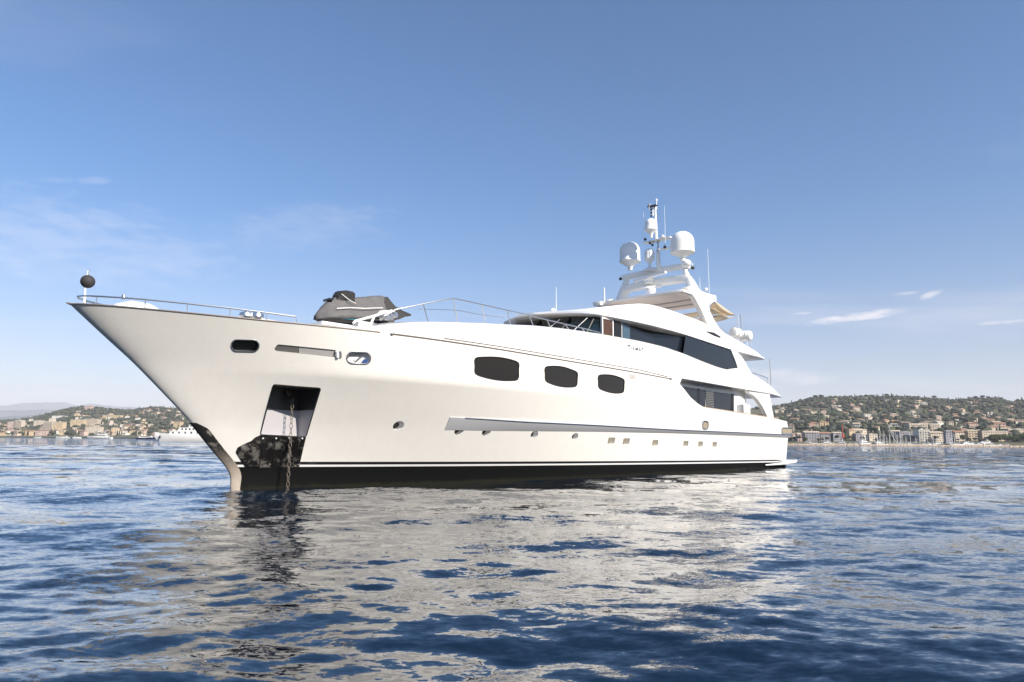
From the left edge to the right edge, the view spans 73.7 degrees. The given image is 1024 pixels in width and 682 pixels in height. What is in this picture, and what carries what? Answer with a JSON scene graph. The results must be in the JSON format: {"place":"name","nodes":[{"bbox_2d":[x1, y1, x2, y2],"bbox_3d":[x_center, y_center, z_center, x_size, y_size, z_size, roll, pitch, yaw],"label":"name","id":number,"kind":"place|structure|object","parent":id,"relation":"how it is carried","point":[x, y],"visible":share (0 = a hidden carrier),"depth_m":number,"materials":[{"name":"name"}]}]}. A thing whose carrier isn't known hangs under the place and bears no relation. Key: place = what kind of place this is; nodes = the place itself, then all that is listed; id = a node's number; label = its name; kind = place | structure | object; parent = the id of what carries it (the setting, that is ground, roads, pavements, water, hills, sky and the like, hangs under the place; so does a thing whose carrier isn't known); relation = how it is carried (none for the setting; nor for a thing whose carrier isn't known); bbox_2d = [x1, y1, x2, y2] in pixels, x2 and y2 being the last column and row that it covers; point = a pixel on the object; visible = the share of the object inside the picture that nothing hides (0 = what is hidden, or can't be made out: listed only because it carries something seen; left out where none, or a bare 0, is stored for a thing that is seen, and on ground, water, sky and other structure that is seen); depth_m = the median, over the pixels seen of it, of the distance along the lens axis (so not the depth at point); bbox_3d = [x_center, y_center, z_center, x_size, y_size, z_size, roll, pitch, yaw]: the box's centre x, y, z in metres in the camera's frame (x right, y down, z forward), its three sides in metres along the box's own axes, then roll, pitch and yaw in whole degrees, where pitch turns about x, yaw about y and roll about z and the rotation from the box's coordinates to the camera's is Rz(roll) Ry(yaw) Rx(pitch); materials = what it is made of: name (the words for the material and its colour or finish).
{"place":"outdoors","nodes":[
{"label":"outdoors","id":0,"kind":"place"},
{"bbox_2d":[0,415,37,419],"bbox_3d":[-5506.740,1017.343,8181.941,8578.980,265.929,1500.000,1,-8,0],"label":"mountains","id":1,"kind":"structure","parent":0,"point":[11,417],"depth_m":8236.61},
{"bbox_2d":[0,410,55,416],"bbox_3d":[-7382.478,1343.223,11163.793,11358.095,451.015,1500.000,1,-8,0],"label":"mountains","id":2,"kind":"structure","parent":0,"point":[3,413],"depth_m":11178.03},
{"bbox_2d":[0,436,121,437],"bbox_3d":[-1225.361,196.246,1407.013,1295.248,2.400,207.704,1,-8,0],"label":"beach","id":3,"kind":"structure","parent":0,"point":[49,437],"depth_m":1441.33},
{"bbox_2d":[0,402,141,410],"bbox_3d":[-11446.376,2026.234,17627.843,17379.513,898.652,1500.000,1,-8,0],"label":"mountains","id":4,"kind":"structure","parent":0,"point":[40,406],"depth_m":17708.37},
{"bbox_2d":[0,437,1023,681],"bbox_3d":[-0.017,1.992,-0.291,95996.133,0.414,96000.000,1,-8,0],"label":"sea","id":5,"kind":"structure","parent":0,"point":[146,561],"depth_m":10.52,"materials":[{"name":"blue liquid"}]},
{"bbox_2d":[87,430,112,438],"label":"motor boat","id":6,"kind":"object","parent":5,"relation":"on","point":[105,435],"visible":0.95,"depth_m":888.00,"materials":[{"name":"white"}]},
{"bbox_2d":[135,435,155,438],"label":"motor boat","id":7,"kind":"object","parent":5,"relation":"on","point":[145,437],"visible":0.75,"depth_m":808.78,"materials":[{"name":"white"}]},
{"bbox_2d":[154,425,202,440],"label":"anchored yacht","id":8,"kind":"object","parent":5,"relation":"on","point":[189,433],"visible":0.61,"depth_m":432.84,"materials":[{"name":"white"}]},
{"bbox_2d":[66,199,796,489],"bbox_3d":[3.120,-1.255,42.394,9.035,21.698,52.796,-7,-11,43],"label":"motor yacht","id":9,"kind":"object","parent":5,"relation":"on","point":[651,382],"visible":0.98,"depth_m":31.39,"materials":[{"name":"paint"}]},
{"bbox_2d":[80,271,94,287],"bbox_3d":[-14.643,-2.147,23.577,0.456,0.648,0.456,1,-8,0],"label":"anchor ball","id":10,"kind":"object","parent":9,"relation":"hanging from","point":[87,281],"visible":1,"depth_m":23.42,"materials":[{"name":"plastic"}]},
{"bbox_2d":[286,399,293,489],"bbox_3d":[-8.802,4.600,26.997,0.078,4.628,0.114,-8,-12,44],"label":"anchor chain","id":11,"kind":"object","parent":9,"relation":"hanging from","point":[291,444],"visible":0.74,"depth_m":27.07,"materials":[{"name":"grey metal"}]},
{"bbox_2d":[313,290,410,324],"bbox_3d":[-6.475,-1.353,29.948,4.810,1.500,1.271,5,-9,-44],"label":"tender boat","id":12,"kind":"object","parent":9,"relation":"on","point":[347,307],"visible":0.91,"depth_m":29.04,"materials":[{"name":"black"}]},
{"bbox_2d":[474,356,519,380],"bbox_3d":[-0.682,1.279,31.585,2.889,1.097,0.151,8,-11,-43],"label":"window","id":13,"kind":"structure","parent":9,"relation":"in","point":[489,367],"depth_m":31.60,"materials":[{"name":"black glass"}]},
{"bbox_2d":[544,366,577,387],"bbox_3d":[2.520,1.819,34.809,0.079,1.071,2.732,-7,-11,43],"label":"window","id":14,"kind":"structure","parent":9,"relation":"in","point":[560,376],"depth_m":34.84,"materials":[{"name":"black glass"}]},
{"bbox_2d":[600,317,613,335],"bbox_3d":[5.551,-0.257,39.784,0.120,2.170,1.130,-7,-11,43],"label":"side door","id":15,"kind":"structure","parent":9,"relation":"in","point":[607,325],"depth_m":39.88,"materials":[{"name":"brown wood"}]},
{"bbox_2d":[598,374,624,393],"bbox_3d":[5.522,2.390,37.965,0.074,1.042,2.607,-7,-11,43],"label":"window","id":16,"kind":"structure","parent":9,"relation":"in","point":[609,383],"depth_m":37.99,"materials":[{"name":"black glass"}]},
{"bbox_2d":[622,323,629,338],"bbox_3d":[6.892,-0.087,41.176,0.040,1.900,0.750,-7,-11,43],"label":"window","id":17,"kind":"structure","parent":9,"relation":"in","point":[625,327],"depth_m":41.20,"materials":[{"name":"blue glass"}]},
{"bbox_2d":[682,386,696,401],"bbox_3d":[11.795,3.864,45.651,0.068,1.582,2.429,-7,-11,43],"label":"window","id":18,"kind":"structure","parent":9,"relation":"in","point":[692,392],"depth_m":46.03,"materials":[{"name":"black glass"}]},
{"bbox_2d":[700,389,704,406],"bbox_3d":[13.098,4.112,47.006,0.068,1.556,0.890,-7,-11,43],"label":"window","id":19,"kind":"structure","parent":9,"relation":"in","point":[702,392],"depth_m":47.01,"materials":[{"name":"black glass"}]},
{"bbox_2d":[683,336,736,368],"bbox_3d":[13.922,0.910,47.543,0.050,1.672,8.005,-7,-11,43],"label":"lounge window","id":20,"kind":"structure","parent":9,"relation":"in","point":[716,356],"depth_m":47.19,"materials":[{"name":"black glass"}]},
{"bbox_2d":[713,391,730,410],"bbox_3d":[15.073,4.490,49.060,0.068,1.605,2.909,-7,-11,43],"label":"window","id":21,"kind":"structure","parent":9,"relation":"in","point":[722,401],"depth_m":49.07,"materials":[{"name":"black glass"}]},
{"bbox_2d":[729,327,743,342],"bbox_3d":[17.721,-0.480,53.891,0.890,1.194,1.320,-7,-11,43],"label":"liferaft","id":22,"kind":"object","parent":9,"relation":"on","point":[737,333],"visible":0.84,"depth_m":53.51,"materials":[{"name":"white plastic"}]},
{"bbox_2d":[739,330,752,343],"bbox_3d":[18.641,-0.264,54.548,1.000,1.194,0.888,-7,-11,43],"label":"liferaft","id":23,"kind":"object","parent":9,"relation":"on","point":[747,335],"visible":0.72,"depth_m":54.20,"materials":[{"name":"white plastic"}]},
{"bbox_2d":[858,436,870,443],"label":"motor boat","id":24,"kind":"object","parent":5,"relation":"on","point":[862,442],"visible":0.7,"depth_m":836.62,"materials":[{"name":"white"}]},
{"bbox_2d":[787,443,1023,446],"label":"harbour wall","id":25,"kind":"structure","parent":5,"relation":"in","point":[912,445],"depth_m":800.54,"materials":[{"name":"grey concrete"}]},
{"bbox_2d":[970,441,991,444],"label":"motor boat","id":26,"kind":"object","parent":5,"relation":"on","point":[984,442],"visible":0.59,"depth_m":813.61,"materials":[{"name":"white"}]},
{"bbox_2d":[0,399,1023,445],"bbox_3d":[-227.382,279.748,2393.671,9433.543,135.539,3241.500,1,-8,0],"label":"coastal hills","id":27,"kind":"structure","parent":0,"point":[918,410],"depth_m":1534.18,"materials":[{"name":"green plant"}]},
{"bbox_2d":[7,421,14,428],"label":"building","id":28,"kind":"structure","parent":27,"relation":"on","point":[10,425],"depth_m":1947.17,"materials":[{"name":"grey"}]},
{"bbox_2d":[14,419,25,427],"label":"building","id":29,"kind":"structure","parent":27,"relation":"on","point":[19,423],"depth_m":1942.39,"materials":[{"name":"grey paint"}]},
{"bbox_2d":[23,430,35,435],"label":"building","id":30,"kind":"structure","parent":27,"relation":"on","point":[30,431],"depth_m":1530.75,"materials":[{"name":"concrete"}]},
{"bbox_2d":[33,420,43,425],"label":"building","id":31,"kind":"structure","parent":27,"relation":"on","point":[38,422],"depth_m":2059.99,"materials":[{"name":"grey"}]},
{"bbox_2d":[35,429,50,435],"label":"building","id":32,"kind":"structure","parent":27,"relation":"on","point":[41,432],"depth_m":1501.32,"materials":[{"name":"grey"}]},
{"bbox_2d":[42,418,56,429],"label":"building","id":33,"kind":"structure","parent":27,"relation":"on","point":[47,425],"depth_m":1746.31,"materials":[{"name":"grey"}]},
{"bbox_2d":[52,421,66,429],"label":"building","id":34,"kind":"structure","parent":27,"relation":"on","point":[59,425],"depth_m":1719.24,"materials":[{"name":"grey paint"}]},
{"bbox_2d":[59,430,66,434],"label":"villa","id":35,"kind":"object","parent":27,"relation":"on","point":[61,432],"visible":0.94,"depth_m":1500.29,"materials":[{"name":"grey"}]},
{"bbox_2d":[70,419,86,426],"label":"building","id":36,"kind":"structure","parent":27,"relation":"on","point":[78,422],"depth_m":1838.36,"materials":[{"name":"grey"}]},
{"bbox_2d":[80,430,88,435],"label":"villa","id":37,"kind":"object","parent":27,"relation":"on","point":[84,433],"visible":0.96,"depth_m":1459.87,"materials":[{"name":"grey paint"}]},
{"bbox_2d":[84,418,100,425],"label":"building","id":38,"kind":"structure","parent":27,"relation":"on","point":[91,421],"depth_m":1865.51,"materials":[{"name":"grey"}]},
{"bbox_2d":[85,426,103,433],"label":"building","id":39,"kind":"structure","parent":27,"relation":"on","point":[93,429],"depth_m":1537.26,"materials":[{"name":"grey paint"}]},
{"bbox_2d":[0,405,190,435],"bbox_3d":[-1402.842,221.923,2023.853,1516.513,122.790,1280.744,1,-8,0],"label":"woodland","id":40,"kind":"object","parent":27,"relation":"on","point":[160,424],"visible":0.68,"depth_m":2087.44,"materials":[{"name":"green plant"}]},
{"bbox_2d":[103,415,122,419],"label":"building","id":41,"kind":"structure","parent":27,"relation":"on","point":[113,416],"depth_m":2117.84,"materials":[{"name":"grey"}]},
{"bbox_2d":[173,421,183,427],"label":"building","id":42,"kind":"structure","parent":27,"relation":"on","point":[176,423],"depth_m":1642.81,"materials":[{"name":"grey"}]},
{"bbox_2d":[795,433,804,441],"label":"building","id":43,"kind":"structure","parent":27,"relation":"on","point":[799,434],"depth_m":920.54,"materials":[{"name":"grey"}]},
{"bbox_2d":[801,431,819,440],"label":"building","id":44,"kind":"structure","parent":27,"relation":"on","point":[812,435],"depth_m":916.39,"materials":[{"name":"grey"}]},
{"bbox_2d":[818,421,828,425],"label":"villa","id":45,"kind":"object","parent":27,"relation":"on","point":[820,423],"visible":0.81,"depth_m":1147.05,"materials":[{"name":"concrete"}]},
{"bbox_2d":[820,432,830,440],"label":"building","id":46,"kind":"structure","parent":27,"relation":"on","point":[824,434],"depth_m":914.88,"materials":[{"name":"paint"}]},
{"bbox_2d":[830,432,843,440],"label":"building","id":47,"kind":"structure","parent":27,"relation":"on","point":[833,437],"depth_m":912.61,"materials":[{"name":"grey"}]},
{"bbox_2d":[846,429,854,438],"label":"building","id":48,"kind":"structure","parent":27,"relation":"on","point":[849,432],"depth_m":952.08,"materials":[{"name":"paint"}]},
{"bbox_2d":[852,433,861,440],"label":"building","id":49,"kind":"structure","parent":27,"relation":"on","point":[857,436],"depth_m":911.83,"materials":[{"name":"grey"}]},
{"bbox_2d":[860,433,867,440],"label":"building","id":50,"kind":"structure","parent":27,"relation":"on","point":[865,435],"depth_m":911.28,"materials":[{"name":"grey"}]},
{"bbox_2d":[868,433,876,440],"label":"building","id":51,"kind":"structure","parent":27,"relation":"on","point":[870,436],"depth_m":908.55,"materials":[{"name":"grey"}]},
{"bbox_2d":[761,393,1023,441],"bbox_3d":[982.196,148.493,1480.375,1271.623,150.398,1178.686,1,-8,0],"label":"woodland","id":52,"kind":"object","parent":27,"relation":"on","point":[837,416],"visible":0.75,"depth_m":1547.85,"materials":[{"name":"green plant"}]},
{"bbox_2d":[888,426,896,443],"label":"grey crane","id":53,"kind":"object","parent":27,"relation":"on","point":[891,433],"visible":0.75,"depth_m":869.68,"materials":[{"name":"grey metal"}]},
{"bbox_2d":[893,431,913,439],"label":"building","id":54,"kind":"structure","parent":27,"relation":"on","point":[906,434],"depth_m":921.11,"materials":[{"name":"grey"}]},
{"bbox_2d":[913,429,929,441],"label":"building","id":55,"kind":"structure","parent":27,"relation":"on","point":[923,433],"depth_m":899.97,"materials":[{"name":"grey"}]},
{"bbox_2d":[903,423,940,430],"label":"building","id":56,"kind":"structure","parent":27,"relation":"on","point":[933,426],"depth_m":1072.52,"materials":[{"name":"grey"}]},
{"bbox_2d":[929,431,943,441],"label":"building","id":57,"kind":"structure","parent":27,"relation":"on","point":[937,433],"depth_m":897.50,"materials":[{"name":"grey"}]},
{"bbox_2d":[943,430,952,442],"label":"building","id":58,"kind":"structure","parent":27,"relation":"on","point":[946,433],"depth_m":880.31,"materials":[{"name":"grey"}]},
{"bbox_2d":[946,421,956,425],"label":"villa","id":59,"kind":"object","parent":27,"relation":"on","point":[950,423],"visible":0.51,"depth_m":1140.88,"materials":[{"name":"grey"}]},
{"bbox_2d":[952,431,966,440],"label":"building","id":60,"kind":"structure","parent":27,"relation":"on","point":[956,434],"depth_m":913.29,"materials":[{"name":"ceramic"}]},
{"bbox_2d":[963,422,977,426],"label":"building","id":61,"kind":"structure","parent":27,"relation":"on","point":[971,424],"depth_m":1122.79,"materials":[{"name":"paint"}]},
{"bbox_2d":[962,429,979,440],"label":"building","id":62,"kind":"structure","parent":27,"relation":"on","point":[971,433],"depth_m":910.98,"materials":[{"name":"grey paint"}]},
{"bbox_2d":[979,430,1007,440],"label":"building","id":63,"kind":"structure","parent":27,"relation":"on","point":[987,433],"depth_m":908.09,"materials":[{"name":"grey"}]},
{"bbox_2d":[991,422,1005,425],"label":"villa","id":64,"kind":"object","parent":27,"relation":"on","point":[1000,423],"visible":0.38,"depth_m":1110.54,"materials":[{"name":"ceramic"}]},
{"bbox_2d":[990,425,1011,430],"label":"building","id":65,"kind":"structure","parent":27,"relation":"on","point":[993,427],"depth_m":1060.68,"materials":[{"name":"ceramic"}]},
{"bbox_2d":[1001,428,1023,432],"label":"building","id":66,"kind":"structure","parent":27,"relation":"on","point":[1020,430],"depth_m":999.65,"materials":[{"name":"grey paint"}]},
{"bbox_2d":[1018,433,1023,442],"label":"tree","id":67,"kind":"object","parent":27,"relation":"on","point":[1021,435],"visible":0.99,"depth_m":885.83,"materials":[{"name":"green plant"}]},
{"bbox_2d":[0,0,1023,407],"label":"sky","id":68,"kind":"structure","parent":0,"point":[849,174],"materials":[{"name":"blue"}]}
]}

